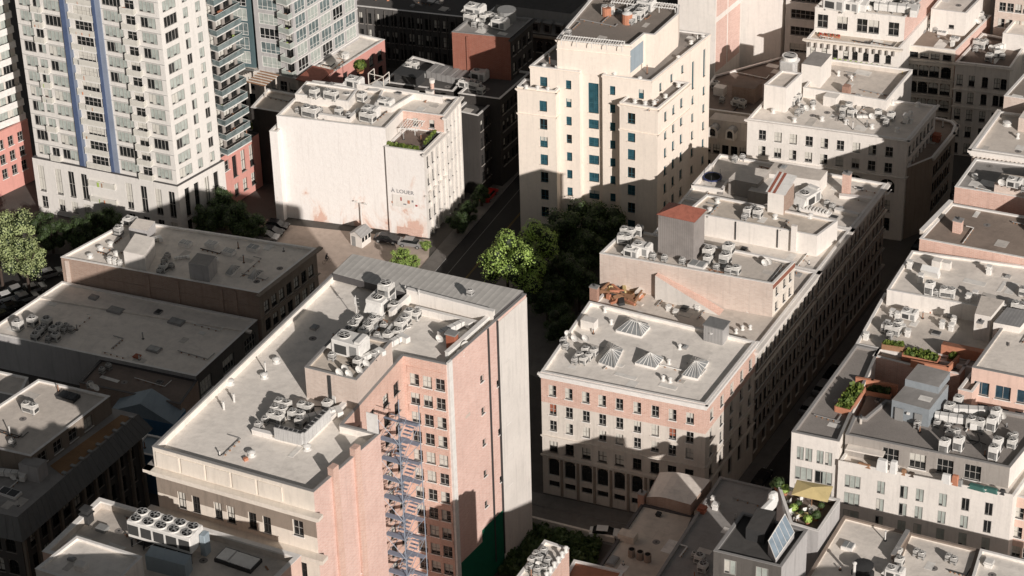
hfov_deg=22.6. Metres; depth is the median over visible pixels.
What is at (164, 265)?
air conditioner
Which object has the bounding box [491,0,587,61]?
ornate mansard building
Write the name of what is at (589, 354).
air conditioner
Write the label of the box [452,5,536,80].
red brick block
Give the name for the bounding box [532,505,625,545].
road
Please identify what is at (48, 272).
parked car
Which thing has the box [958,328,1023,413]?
salmon building
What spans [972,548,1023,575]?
white roof corner building
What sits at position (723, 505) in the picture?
dark flat roof building
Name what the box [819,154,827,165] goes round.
window
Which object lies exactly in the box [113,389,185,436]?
blue mural shed
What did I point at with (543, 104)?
window
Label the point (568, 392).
window
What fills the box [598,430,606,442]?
window
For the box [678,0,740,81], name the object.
brick panel tower
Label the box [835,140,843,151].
window
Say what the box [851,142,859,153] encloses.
window
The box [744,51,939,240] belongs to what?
white stone building
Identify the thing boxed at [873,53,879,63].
window
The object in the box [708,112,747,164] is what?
mansard annex
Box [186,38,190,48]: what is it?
window
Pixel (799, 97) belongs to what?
air conditioner
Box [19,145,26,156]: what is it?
window
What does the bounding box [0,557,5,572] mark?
window
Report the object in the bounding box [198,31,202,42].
window
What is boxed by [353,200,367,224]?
street lamp
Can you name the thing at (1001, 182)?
satellite dish
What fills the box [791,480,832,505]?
parasol
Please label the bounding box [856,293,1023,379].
grey roof street building
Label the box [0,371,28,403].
shaded annex
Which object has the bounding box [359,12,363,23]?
window
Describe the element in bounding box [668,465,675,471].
window
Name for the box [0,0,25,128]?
banded balcony tower
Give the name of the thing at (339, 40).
window
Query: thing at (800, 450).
window
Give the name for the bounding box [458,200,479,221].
leafy tree
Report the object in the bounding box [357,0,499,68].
slab facade office
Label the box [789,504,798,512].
potted plant
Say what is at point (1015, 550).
window
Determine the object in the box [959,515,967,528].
window
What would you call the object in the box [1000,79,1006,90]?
window
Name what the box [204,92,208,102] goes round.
window
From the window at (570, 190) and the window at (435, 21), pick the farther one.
the window at (435, 21)
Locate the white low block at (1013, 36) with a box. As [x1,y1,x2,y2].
[1002,21,1023,75]
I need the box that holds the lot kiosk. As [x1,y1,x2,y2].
[348,224,372,247]
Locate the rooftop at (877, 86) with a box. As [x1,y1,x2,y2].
[803,58,912,109]
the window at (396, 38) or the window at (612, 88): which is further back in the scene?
the window at (396, 38)
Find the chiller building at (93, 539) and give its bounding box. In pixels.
[35,497,302,575]
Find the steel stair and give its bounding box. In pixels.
[378,399,427,575]
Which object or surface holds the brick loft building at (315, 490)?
on the ground at (262, 202)
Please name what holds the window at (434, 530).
in the brick loft building at (315, 490)
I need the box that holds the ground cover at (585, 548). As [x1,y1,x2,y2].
[498,521,602,575]
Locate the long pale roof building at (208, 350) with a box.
[0,281,258,398]
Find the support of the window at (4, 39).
in the banded balcony tower at (11, 105)
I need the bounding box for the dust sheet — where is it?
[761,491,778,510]
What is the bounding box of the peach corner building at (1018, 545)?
[1011,488,1023,558]
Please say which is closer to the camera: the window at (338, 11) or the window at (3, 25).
the window at (3, 25)
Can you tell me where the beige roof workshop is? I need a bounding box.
[600,472,710,575]
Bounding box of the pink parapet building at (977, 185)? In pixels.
[954,158,1023,215]
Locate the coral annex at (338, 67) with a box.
[296,34,386,84]
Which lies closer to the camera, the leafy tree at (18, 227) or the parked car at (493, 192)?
the leafy tree at (18, 227)
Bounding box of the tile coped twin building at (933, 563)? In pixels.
[891,529,979,575]
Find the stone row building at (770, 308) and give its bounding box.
[589,202,822,460]
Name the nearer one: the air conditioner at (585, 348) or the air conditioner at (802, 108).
the air conditioner at (585, 348)
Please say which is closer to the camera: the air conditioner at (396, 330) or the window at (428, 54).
the air conditioner at (396, 330)
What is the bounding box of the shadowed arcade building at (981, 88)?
[951,33,1023,156]
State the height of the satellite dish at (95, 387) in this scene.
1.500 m
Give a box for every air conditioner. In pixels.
[8,438,16,447]
[11,318,24,332]
[21,400,38,415]
[26,314,38,328]
[30,331,40,340]
[34,327,44,337]
[38,323,47,333]
[40,315,52,326]
[44,335,51,343]
[48,325,57,334]
[50,331,60,342]
[54,322,62,332]
[60,326,67,334]
[63,322,69,330]
[68,325,74,333]
[86,380,93,389]
[98,366,105,374]
[105,362,112,370]
[113,224,123,235]
[156,267,163,273]
[158,262,168,273]
[161,257,167,262]
[164,252,170,259]
[168,262,174,269]
[254,420,262,428]
[261,415,269,425]
[266,409,284,424]
[270,403,288,417]
[273,396,292,408]
[287,407,305,420]
[294,415,306,429]
[295,106,300,113]
[296,400,314,413]
[301,104,319,118]
[309,87,319,99]
[321,398,333,409]
[323,88,338,101]
[327,351,336,361]
[327,395,335,404]
[334,106,343,115]
[342,91,351,95]
[343,321,358,332]
[347,314,363,327]
[352,356,363,367]
[356,90,367,103]
[358,321,373,335]
[359,109,376,124]
[363,315,378,327]
[370,350,378,358]
[373,331,380,336]
[376,315,382,324]
[377,279,394,299]
[380,321,387,330]
[382,330,393,339]
[387,300,401,314]
[392,327,402,335]
[394,318,406,331]
[399,313,411,326]
[403,307,413,319]
[405,59,419,68]
[412,309,420,321]
[463,12,476,21]
[466,288,474,297]
[467,79,481,90]
[471,20,476,27]
[477,85,485,94]
[478,22,483,28]
[479,12,487,22]
[486,11,493,19]
[490,13,497,21]
[525,562,533,571]
[527,555,536,565]
[532,550,540,555]
[533,565,541,575]
[537,553,544,562]
[539,546,547,555]
[541,564,548,572]
[543,556,551,565]
[559,337,566,343]
[562,341,569,350]
[565,28,571,35]
[571,356,578,365]
[574,351,583,359]
[579,355,587,365]
[581,345,589,353]
[584,351,592,361]
[589,346,598,357]
[601,4,614,15]
[617,232,632,244]
[620,225,635,238]
[629,18,633,25]
[632,12,637,23]
[633,8,643,21]
[635,224,643,237]
[637,4,647,17]
[649,252,656,260]
[661,254,667,262]
[679,256,685,265]
[691,550,696,558]
[694,551,705,563]
[697,560,708,574]
[702,245,714,258]
[703,254,712,265]
[711,80,719,88]
[712,263,719,270]
[718,251,731,264]
[719,96,724,103]
[722,241,734,254]
[724,265,731,274]
[731,155,737,162]
[731,264,740,275]
[732,97,739,106]
[738,99,746,109]
[739,153,745,161]
[741,212,747,220]
[743,206,752,217]
[752,207,762,219]
[792,96,796,105]
[794,109,800,116]
[796,93,801,102]
[798,106,804,113]
[810,99,815,104]
[823,199,830,207]
[829,202,835,210]
[839,105,847,113]
[839,112,845,120]
[845,101,852,107]
[847,107,855,118]
[874,108,881,117]
[880,115,886,121]
[880,321,887,332]
[883,119,888,126]
[884,322,901,337]
[886,330,893,339]
[887,111,895,121]
[893,318,903,324]
[894,555,904,565]
[897,547,902,554]
[902,0,915,3]
[912,547,920,557]
[913,420,920,429]
[917,550,925,560]
[924,279,935,295]
[932,289,938,297]
[933,418,940,428]
[938,436,950,452]
[939,285,955,299]
[943,401,955,412]
[943,422,951,430]
[944,428,955,441]
[944,552,952,561]
[949,555,957,565]
[952,434,964,452]
[953,393,963,404]
[954,427,960,433]
[965,414,985,432]
[972,38,986,49]
[972,45,978,52]
[985,52,993,62]
[985,414,998,432]
[987,443,1000,461]
[990,407,1001,424]
[992,435,1003,452]
[993,48,1000,57]
[999,52,1005,59]
[1005,432,1012,440]
[1006,436,1017,450]
[1010,299,1023,309]
[1012,431,1018,437]
[1018,285,1023,296]
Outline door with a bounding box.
[351,236,355,245]
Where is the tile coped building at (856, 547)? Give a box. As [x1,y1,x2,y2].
[807,515,903,575]
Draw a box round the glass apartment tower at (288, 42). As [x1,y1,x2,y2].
[233,0,358,121]
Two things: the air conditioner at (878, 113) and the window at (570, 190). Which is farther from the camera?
the window at (570, 190)
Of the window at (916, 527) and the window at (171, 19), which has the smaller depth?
the window at (916, 527)
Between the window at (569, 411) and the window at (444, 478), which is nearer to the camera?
the window at (444, 478)
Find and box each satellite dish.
[9,473,15,479]
[93,384,98,390]
[335,368,342,375]
[341,364,348,371]
[345,370,352,376]
[355,366,362,372]
[362,359,369,366]
[436,335,443,342]
[564,330,571,336]
[571,335,577,341]
[582,335,588,341]
[761,259,768,265]
[867,5,872,11]
[869,113,875,118]
[998,179,1004,185]
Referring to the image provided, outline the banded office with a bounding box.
[784,0,820,72]
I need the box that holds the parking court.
[0,254,64,321]
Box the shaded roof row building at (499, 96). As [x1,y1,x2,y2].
[458,70,529,185]
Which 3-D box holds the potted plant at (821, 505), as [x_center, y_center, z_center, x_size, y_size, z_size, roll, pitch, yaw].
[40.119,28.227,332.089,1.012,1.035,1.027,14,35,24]
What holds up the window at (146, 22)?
in the white apartment tower at (138, 109)
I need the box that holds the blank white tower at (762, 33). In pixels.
[739,0,785,67]
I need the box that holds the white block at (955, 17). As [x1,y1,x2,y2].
[930,0,994,35]
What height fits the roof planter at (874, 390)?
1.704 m
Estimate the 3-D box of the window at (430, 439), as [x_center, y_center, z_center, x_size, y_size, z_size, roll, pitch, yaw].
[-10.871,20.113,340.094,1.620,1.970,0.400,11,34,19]
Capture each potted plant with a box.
[353,59,366,73]
[772,476,784,490]
[781,484,789,495]
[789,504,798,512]
[795,499,801,507]
[803,514,812,524]
[811,510,820,520]
[817,501,824,509]
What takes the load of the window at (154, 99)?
in the white apartment tower at (138, 109)
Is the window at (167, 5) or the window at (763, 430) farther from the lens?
the window at (167, 5)
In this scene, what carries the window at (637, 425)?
in the brick corner building at (635, 405)
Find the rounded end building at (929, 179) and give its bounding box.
[903,117,959,238]
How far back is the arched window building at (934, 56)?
455.72 m
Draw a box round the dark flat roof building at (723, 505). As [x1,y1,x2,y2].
[656,476,771,575]
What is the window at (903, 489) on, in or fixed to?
in the white courtyard building at (830, 446)
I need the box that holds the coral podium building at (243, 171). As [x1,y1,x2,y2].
[220,129,262,201]
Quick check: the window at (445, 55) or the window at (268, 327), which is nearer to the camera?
the window at (268, 327)
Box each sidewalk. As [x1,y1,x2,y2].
[420,0,667,271]
[495,242,536,287]
[532,492,633,524]
[738,197,953,482]
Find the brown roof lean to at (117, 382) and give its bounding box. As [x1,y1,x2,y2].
[79,360,199,412]
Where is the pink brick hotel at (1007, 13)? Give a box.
[993,0,1023,36]
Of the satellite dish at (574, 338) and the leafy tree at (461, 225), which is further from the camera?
the leafy tree at (461, 225)
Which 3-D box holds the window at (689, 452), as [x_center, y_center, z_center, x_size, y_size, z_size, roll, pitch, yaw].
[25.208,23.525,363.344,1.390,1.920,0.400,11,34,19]
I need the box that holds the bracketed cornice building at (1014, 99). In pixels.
[1003,74,1023,113]
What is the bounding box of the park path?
[527,303,564,377]
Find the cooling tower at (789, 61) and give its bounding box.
[779,52,799,71]
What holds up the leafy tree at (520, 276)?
on the park path
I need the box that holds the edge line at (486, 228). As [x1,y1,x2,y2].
[448,3,677,272]
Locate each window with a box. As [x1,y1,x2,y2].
[0,5,4,14]
[0,20,6,29]
[0,35,8,45]
[0,83,3,91]
[0,97,5,106]
[0,112,8,121]
[0,139,4,150]
[0,154,7,165]
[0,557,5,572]
[1,49,10,60]
[2,168,9,180]
[3,64,12,74]
[5,79,14,89]
[5,539,16,553]
[7,93,16,103]
[7,135,14,147]
[9,107,18,117]
[9,559,20,575]
[10,150,16,161]
[12,164,18,175]
[17,131,24,142]
[18,0,29,6]
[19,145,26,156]
[21,159,28,171]
[30,533,36,548]
[32,0,39,6]
[33,553,38,571]
[34,13,41,22]
[37,450,48,461]
[41,522,48,538]
[43,0,59,11]
[45,14,61,27]
[47,30,63,42]
[52,512,60,528]
[53,438,63,455]
[63,502,71,519]
[68,427,78,443]
[73,5,89,15]
[74,493,82,509]
[75,20,91,30]
[77,36,93,46]
[79,51,95,61]
[80,66,97,76]
[82,81,99,91]
[83,415,93,432]
[86,484,93,499]
[97,475,104,489]
[101,0,119,7]
[103,9,121,22]
[104,25,123,38]
[106,40,125,53]
[108,56,127,68]
[109,465,114,479]
[110,71,128,84]
[111,485,117,501]
[112,86,130,99]
[114,101,132,114]
[115,116,134,128]
[120,455,124,469]
[122,476,127,492]
[124,0,133,8]
[126,15,135,24]
[127,31,136,40]
[129,46,138,55]
[131,62,140,71]
[133,77,142,86]
[134,92,143,101]
[136,107,145,116]
[138,0,154,13]
[138,122,147,131]
[140,16,155,29]
[140,137,148,146]
[142,32,157,44]
[143,47,159,60]
[145,63,160,75]
[147,78,162,90]
[148,93,164,105]
[150,108,165,120]
[152,123,167,135]
[154,138,168,150]
[155,153,170,165]
[157,168,172,180]
[162,0,175,12]
[163,12,176,28]
[165,27,178,43]
[167,43,179,58]
[168,58,181,74]
[170,73,183,89]
[172,89,184,104]
[173,103,186,119]
[175,119,187,134]
[176,133,189,149]
[178,148,190,164]
[178,492,187,510]
[182,7,187,18]
[184,22,189,33]
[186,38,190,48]
[187,53,192,64]
[189,68,193,79]
[190,83,195,94]
[192,98,196,109]
[192,496,201,514]
[193,113,198,124]
[195,0,199,11]
[195,128,199,138]
[196,16,201,27]
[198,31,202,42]
[199,46,204,58]
[200,374,213,397]
[201,62,205,73]
[202,77,207,88]
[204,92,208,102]
[205,107,210,117]
[206,5,212,17]
[207,21,212,32]
[209,36,213,48]
[210,51,215,61]
[214,4,221,13]
[214,502,223,521]
[216,20,222,28]
[217,35,224,44]
[222,353,235,376]
[223,0,230,8]
[224,160,230,172]
[227,506,236,524]
[232,155,238,178]
[233,8,246,20]
[234,183,239,197]
[235,0,245,6]
[235,22,248,34]
[236,37,249,49]
[237,51,250,63]
[240,149,246,172]
[243,177,248,191]
[244,333,256,353]
[248,77,255,89]
[248,512,257,531]
[249,94,255,105]
[249,144,255,167]
[251,171,256,185]
[257,0,276,11]
[258,12,277,25]
[259,27,279,40]
[261,41,280,54]
[262,56,281,68]
[262,516,272,535]
[264,300,270,314]
[265,317,272,332]
[271,80,278,89]
[271,293,278,308]
[273,312,279,325]
[279,81,287,91]
[279,288,285,302]
[280,305,286,320]
[283,5,289,13]
[284,20,291,28]
[286,34,292,42]
[286,282,292,296]
[287,49,293,57]
[288,63,294,71]
[288,300,292,314]
[289,82,295,92]
[292,519,304,538]
[294,0,304,13]
[294,276,300,290]
[295,12,305,28]
[295,294,299,306]
[296,26,306,42]
[297,40,307,57]
[298,55,308,71]
[301,271,307,284]
[301,562,307,575]
[302,288,306,300]
[307,0,316,6]
[307,4,317,21]
[308,19,318,35]
[308,265,314,279]
[309,33,319,49]
[310,47,320,64]
[310,282,313,293]
[320,0,329,13]
[320,11,330,28]
[321,26,331,42]
[322,40,332,56]
[332,0,341,6]
[333,4,342,20]
[333,18,343,34]
[334,32,344,48]
[344,0,354,13]
[345,11,355,27]
[346,25,356,41]
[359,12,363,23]
[366,13,371,24]
[369,55,374,67]
[370,71,373,82]
[374,14,380,25]
[377,50,382,62]
[378,66,383,78]
[382,15,388,26]
[383,393,389,410]
[384,31,389,42]
[384,413,390,429]
[385,48,390,59]
[385,433,390,448]
[386,450,391,466]
[387,469,392,486]
[390,506,393,522]
[391,16,397,27]
[392,32,397,43]
[392,543,398,559]
[393,48,398,60]
[393,381,400,397]
[394,401,401,417]
[396,422,402,436]
[399,17,405,28]
[400,33,406,44]
[401,49,406,60]
[408,17,413,29]
[409,34,414,45]
[409,373,419,387]
[410,392,420,406]
[412,411,421,425]
[413,118,418,127]
[413,430,422,444]
[414,449,423,462]
[414,467,424,481]
[415,486,425,499]
[416,18,422,30]
[416,504,426,517]
[417,522,427,535]
[418,35,423,46]
[418,51,423,58]
[421,376,432,390]
[422,395,433,409]
[423,414,434,428]
[424,433,435,446]
[425,19,430,30]
[425,451,436,465]
[426,36,431,47]
[426,470,437,483]
[427,52,431,60]
[427,488,437,501]
[428,120,434,129]
[428,507,438,520]
[429,525,439,538]
[433,20,438,31]
[434,37,440,48]
[434,378,445,392]
[435,53,440,62]
[435,398,446,411]
[436,417,447,430]
[437,436,448,449]
[438,454,448,468]
[439,473,449,486]
[440,491,450,505]
[441,510,451,523]
[441,528,451,540]
[442,21,447,32]
[442,38,448,49]
[442,545,452,558]
[444,54,449,65]
[450,22,454,33]
[480,375,484,384]
[536,41,542,52]
[538,101,547,112]
[539,119,547,130]
[539,136,547,148]
[540,77,546,86]
[540,154,548,165]
[540,172,548,183]
[540,189,548,200]
[541,207,548,217]
[546,42,550,51]
[548,385,556,397]
[548,404,556,416]
[548,420,557,432]
[548,441,558,453]
[548,458,558,475]
[549,480,559,486]
[564,388,572,401]
[564,407,573,419]
[564,461,574,478]
[565,80,571,89]
[565,98,571,108]
[565,117,571,125]
[565,423,573,435]
[565,444,574,456]
[565,483,575,490]
[566,134,572,143]
[566,152,572,161]
[566,170,572,179]
[566,187,572,196]
[581,391,589,404]
[581,411,590,423]
[581,427,590,439]
[581,447,590,460]
[581,465,591,482]
[582,487,591,493]
[588,83,598,114]
[588,119,599,129]
[588,137,599,147]
[588,155,599,165]
[588,172,599,182]
[588,190,599,200]
[597,395,606,407]
[597,414,606,426]
[597,451,607,463]
[597,468,607,485]
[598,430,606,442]
[598,490,607,497]
[609,86,615,95]
[609,104,615,113]
[609,122,615,131]
[609,158,615,167]
[609,176,615,185]
[609,193,615,202]
[610,140,615,149]
[614,398,623,411]
[614,417,623,430]
[614,454,623,467]
[614,471,624,489]
[614,494,624,500]
[615,434,623,446]
[627,113,635,124]
[627,133,635,142]
[627,149,635,160]
[627,167,635,178]
[627,185,635,196]
[627,202,635,214]
[628,220,634,227]
[632,402,641,414]
[632,421,641,433]
[632,437,641,449]
[632,458,641,471]
[632,475,642,492]
[632,498,637,503]
[638,89,644,99]
[649,462,658,474]
[649,479,654,490]
[650,405,659,418]
[650,425,659,437]
[650,441,658,453]
[667,409,676,421]
[667,428,676,441]
[667,444,676,456]
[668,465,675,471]
[684,448,693,460]
[685,412,694,425]
[685,431,693,444]
[685,469,693,475]
[691,62,694,90]
[703,49,705,77]
[708,143,710,152]
[708,465,712,478]
[712,144,719,153]
[720,396,723,409]
[722,145,728,154]
[724,559,735,574]
[728,457,730,473]
[730,146,736,155]
[730,383,733,396]
[737,445,739,461]
[740,147,745,154]
[746,433,748,449]
[753,437,756,451]
[755,378,759,392]
[756,356,760,372]
[756,566,767,575]
[757,146,765,156]
[758,130,765,140]
[758,413,762,427]
[759,392,763,407]
[760,351,764,366]
[760,373,763,387]
[762,426,764,439]
[763,387,767,401]
[763,407,766,421]
[764,367,768,381]
[765,346,768,361]
[768,362,772,375]
[768,382,771,395]
[769,340,773,355]
[770,414,773,428]
[771,395,775,410]
[772,375,775,390]
[773,132,781,143]
[773,148,780,158]
[775,390,779,404]
[776,370,780,384]
[778,329,781,344]
[779,404,781,416]
[780,385,783,398]
[781,345,785,359]
[782,323,785,339]
[787,393,789,405]
[788,134,796,145]
[788,150,796,161]
[789,26,813,37]
[789,354,792,368]
[790,9,814,21]
[790,43,806,53]
[790,313,794,328]
[791,0,820,4]
[794,466,812,481]
[795,381,798,394]
[796,446,803,460]
[804,136,812,147]
[804,152,811,163]
[805,448,812,461]
[810,46,815,53]
[813,358,815,370]
[814,470,832,485]
[816,14,827,28]
[816,450,823,463]
[819,138,827,149]
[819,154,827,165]
[821,347,823,359]
[825,452,831,465]
[829,337,831,348]
[832,49,837,58]
[834,156,843,167]
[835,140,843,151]
[836,16,847,31]
[842,50,848,59]
[843,492,859,506]
[843,509,858,518]
[844,474,860,489]
[850,158,859,169]
[851,51,857,60]
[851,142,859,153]
[855,18,867,33]
[862,52,868,61]
[866,160,875,171]
[867,20,878,34]
[867,144,876,155]
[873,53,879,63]
[875,515,882,524]
[876,498,883,511]
[877,481,884,494]
[880,178,894,192]
[882,447,898,465]
[883,163,891,173]
[884,55,890,64]
[884,147,892,158]
[884,218,889,230]
[885,200,889,212]
[887,22,898,36]
[897,520,905,530]
[898,503,906,515]
[899,485,907,498]
[907,453,925,471]
[909,51,917,58]
[909,64,917,76]
[911,81,916,92]
[913,523,921,534]
[914,506,922,519]
[915,488,923,501]
[916,98,925,103]
[917,81,927,93]
[918,65,928,77]
[919,52,928,59]
[927,82,937,94]
[927,99,936,111]
[929,66,938,78]
[930,53,939,60]
[935,458,953,476]
[936,528,944,539]
[937,100,948,112]
[937,510,945,523]
[938,493,946,506]
[939,84,949,96]
[940,67,950,79]
[942,55,951,61]
[953,108,959,119]
[954,91,961,102]
[954,142,957,153]
[955,74,962,85]
[958,532,966,545]
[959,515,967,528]
[961,497,969,511]
[962,143,969,154]
[962,464,981,482]
[963,127,970,137]
[965,110,971,121]
[966,93,973,104]
[968,76,974,87]
[974,381,989,397]
[979,111,984,122]
[980,94,986,105]
[981,537,989,549]
[982,77,987,88]
[982,520,991,533]
[984,502,992,515]
[991,95,998,107]
[993,78,999,89]
[993,385,1010,402]
[997,18,1004,28]
[998,2,1005,11]
[999,96,1003,107]
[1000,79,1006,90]
[1005,19,1012,28]
[1006,3,1013,12]
[1011,545,1020,557]
[1013,527,1022,539]
[1014,4,1021,13]
[1014,507,1023,520]
[1015,389,1023,404]
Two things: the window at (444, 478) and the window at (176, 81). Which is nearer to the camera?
the window at (444, 478)
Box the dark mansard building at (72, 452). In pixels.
[0,379,152,575]
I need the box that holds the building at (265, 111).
[250,88,294,184]
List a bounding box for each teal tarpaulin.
[968,482,984,492]
[984,486,997,494]
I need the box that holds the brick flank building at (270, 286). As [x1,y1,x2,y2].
[61,218,322,342]
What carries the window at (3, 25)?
in the banded balcony tower at (11, 105)
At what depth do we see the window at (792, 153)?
433.86 m
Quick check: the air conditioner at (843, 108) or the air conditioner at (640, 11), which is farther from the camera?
the air conditioner at (843, 108)
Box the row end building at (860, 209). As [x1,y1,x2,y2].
[684,154,891,335]
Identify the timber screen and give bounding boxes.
[941,341,983,360]
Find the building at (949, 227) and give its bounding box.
[919,200,1023,264]
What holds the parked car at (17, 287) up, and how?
on the parking court
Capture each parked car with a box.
[0,289,19,303]
[0,300,26,309]
[0,308,15,319]
[3,283,26,291]
[11,291,39,301]
[20,282,46,291]
[36,267,62,280]
[255,230,280,241]
[263,224,284,235]
[265,218,289,229]
[373,231,400,244]
[397,236,423,249]
[481,187,498,202]
[589,525,620,539]
[798,396,814,414]
[812,378,828,395]
[822,364,838,378]
[910,237,919,250]
[950,182,956,196]
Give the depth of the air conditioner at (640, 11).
426.79 m
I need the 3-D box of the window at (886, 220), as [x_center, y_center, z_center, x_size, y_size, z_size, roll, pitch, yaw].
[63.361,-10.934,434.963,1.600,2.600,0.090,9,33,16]
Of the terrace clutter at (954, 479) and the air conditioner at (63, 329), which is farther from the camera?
the air conditioner at (63, 329)
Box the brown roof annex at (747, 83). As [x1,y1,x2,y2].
[709,57,781,117]
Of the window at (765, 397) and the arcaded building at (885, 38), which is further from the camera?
the arcaded building at (885, 38)
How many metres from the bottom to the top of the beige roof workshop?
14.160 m
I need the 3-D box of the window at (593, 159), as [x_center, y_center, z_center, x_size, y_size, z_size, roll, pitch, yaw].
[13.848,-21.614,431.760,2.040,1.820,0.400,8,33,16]
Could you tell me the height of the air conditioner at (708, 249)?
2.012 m
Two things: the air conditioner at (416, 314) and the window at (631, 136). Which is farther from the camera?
the window at (631, 136)
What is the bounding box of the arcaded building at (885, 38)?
[802,0,937,68]
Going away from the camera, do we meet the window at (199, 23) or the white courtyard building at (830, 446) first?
the white courtyard building at (830, 446)
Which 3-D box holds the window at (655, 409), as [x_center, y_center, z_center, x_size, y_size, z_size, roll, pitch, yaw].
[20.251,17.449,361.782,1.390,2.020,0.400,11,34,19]
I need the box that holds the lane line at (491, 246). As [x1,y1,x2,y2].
[465,213,519,277]
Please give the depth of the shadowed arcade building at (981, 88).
453.32 m
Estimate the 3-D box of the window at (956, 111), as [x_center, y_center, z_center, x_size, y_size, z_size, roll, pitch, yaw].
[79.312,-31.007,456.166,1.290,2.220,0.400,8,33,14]
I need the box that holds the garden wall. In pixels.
[532,516,614,542]
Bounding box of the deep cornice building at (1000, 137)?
[967,109,1023,163]
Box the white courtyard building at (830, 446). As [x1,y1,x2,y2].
[789,344,1023,555]
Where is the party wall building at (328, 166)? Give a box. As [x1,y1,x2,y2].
[269,78,464,237]
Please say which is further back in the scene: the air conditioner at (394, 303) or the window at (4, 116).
the window at (4, 116)
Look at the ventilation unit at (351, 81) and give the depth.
445.03 m
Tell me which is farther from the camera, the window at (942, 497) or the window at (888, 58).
the window at (888, 58)
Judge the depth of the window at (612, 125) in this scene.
426.40 m
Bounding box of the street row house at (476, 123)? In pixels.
[461,102,491,195]
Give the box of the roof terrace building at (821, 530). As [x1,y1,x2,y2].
[776,487,840,575]
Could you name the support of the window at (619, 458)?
in the brick corner building at (635, 405)
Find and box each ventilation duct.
[0,468,26,481]
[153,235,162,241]
[174,255,189,259]
[304,405,343,423]
[361,346,385,359]
[389,332,410,346]
[437,317,472,336]
[624,5,638,11]
[856,114,869,117]
[859,0,868,11]
[873,1,918,17]
[934,411,978,429]
[953,404,1000,421]
[989,43,1005,52]
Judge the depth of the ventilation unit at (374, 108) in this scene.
435.68 m
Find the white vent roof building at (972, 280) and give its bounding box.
[886,250,1023,320]
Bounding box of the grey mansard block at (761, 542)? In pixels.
[713,508,807,575]
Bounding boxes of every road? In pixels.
[435,0,677,284]
[532,505,625,545]
[764,435,791,510]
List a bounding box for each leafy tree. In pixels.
[0,207,35,275]
[0,222,17,286]
[0,236,46,291]
[26,211,54,235]
[34,219,66,253]
[57,215,95,249]
[79,210,109,238]
[96,206,122,230]
[191,204,223,231]
[206,186,239,229]
[221,200,259,236]
[241,213,267,237]
[390,246,412,265]
[404,254,420,267]
[420,240,431,250]
[444,210,469,233]
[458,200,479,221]
[470,183,490,205]
[477,228,531,287]
[501,244,547,293]
[507,218,558,267]
[525,279,571,321]
[526,262,554,292]
[532,215,577,264]
[543,302,577,343]
[545,197,609,253]
[547,250,589,290]
[561,263,599,311]
[566,228,606,272]
[581,199,626,246]
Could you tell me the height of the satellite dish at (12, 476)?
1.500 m
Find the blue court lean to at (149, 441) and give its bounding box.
[142,434,160,494]
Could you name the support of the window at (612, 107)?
in the cream hotel at (613, 110)
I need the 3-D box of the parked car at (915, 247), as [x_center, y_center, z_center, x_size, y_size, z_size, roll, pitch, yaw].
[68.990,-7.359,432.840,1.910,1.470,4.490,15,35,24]
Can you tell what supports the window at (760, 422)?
in the stone row building at (770, 308)
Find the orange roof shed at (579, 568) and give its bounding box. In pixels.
[569,559,623,575]
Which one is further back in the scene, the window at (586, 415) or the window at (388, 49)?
the window at (388, 49)
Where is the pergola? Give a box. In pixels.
[246,70,278,96]
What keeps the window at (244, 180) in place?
in the coral podium building at (243, 171)
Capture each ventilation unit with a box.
[121,215,137,226]
[327,329,369,358]
[342,74,364,87]
[358,104,380,117]
[364,289,395,316]
[376,96,394,105]
[456,77,472,88]
[461,1,486,17]
[468,68,489,82]
[488,16,509,31]
[621,244,639,257]
[631,239,652,258]
[636,0,656,12]
[794,184,820,207]
[819,0,846,13]
[846,0,862,13]
[869,0,888,7]
[881,563,905,575]
[900,306,918,322]
[1005,175,1023,190]
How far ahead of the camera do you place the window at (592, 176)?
433.75 m
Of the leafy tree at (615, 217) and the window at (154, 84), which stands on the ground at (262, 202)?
the leafy tree at (615, 217)
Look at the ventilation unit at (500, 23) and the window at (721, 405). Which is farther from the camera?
the ventilation unit at (500, 23)
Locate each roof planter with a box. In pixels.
[387,141,419,149]
[422,130,436,147]
[834,381,865,414]
[865,384,891,398]
[881,339,904,351]
[902,347,940,363]
[947,351,957,361]
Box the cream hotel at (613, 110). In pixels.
[515,0,711,232]
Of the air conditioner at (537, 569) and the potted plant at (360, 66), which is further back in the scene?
the potted plant at (360, 66)
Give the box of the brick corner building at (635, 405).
[537,301,758,514]
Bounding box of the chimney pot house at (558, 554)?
[517,539,568,575]
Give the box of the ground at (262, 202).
[0,0,970,575]
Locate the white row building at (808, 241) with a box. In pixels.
[654,171,853,379]
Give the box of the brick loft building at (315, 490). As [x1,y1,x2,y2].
[142,254,532,575]
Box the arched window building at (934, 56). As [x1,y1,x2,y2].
[909,14,991,119]
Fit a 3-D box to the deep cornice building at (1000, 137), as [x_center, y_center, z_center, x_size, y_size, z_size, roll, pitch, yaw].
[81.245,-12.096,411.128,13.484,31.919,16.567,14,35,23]
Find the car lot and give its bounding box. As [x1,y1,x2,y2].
[277,225,429,284]
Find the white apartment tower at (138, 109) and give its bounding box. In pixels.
[15,0,251,228]
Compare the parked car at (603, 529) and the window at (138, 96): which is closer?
the parked car at (603, 529)
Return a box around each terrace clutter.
[857,462,870,468]
[876,457,887,472]
[889,459,897,474]
[901,468,906,475]
[908,471,914,477]
[941,473,950,484]
[951,474,958,485]
[958,479,962,486]
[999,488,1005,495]
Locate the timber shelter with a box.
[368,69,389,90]
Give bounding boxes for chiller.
[127,507,210,563]
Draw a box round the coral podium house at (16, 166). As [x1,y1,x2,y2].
[0,118,34,195]
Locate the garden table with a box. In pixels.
[796,512,807,520]
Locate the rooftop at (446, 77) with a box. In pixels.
[382,56,468,96]

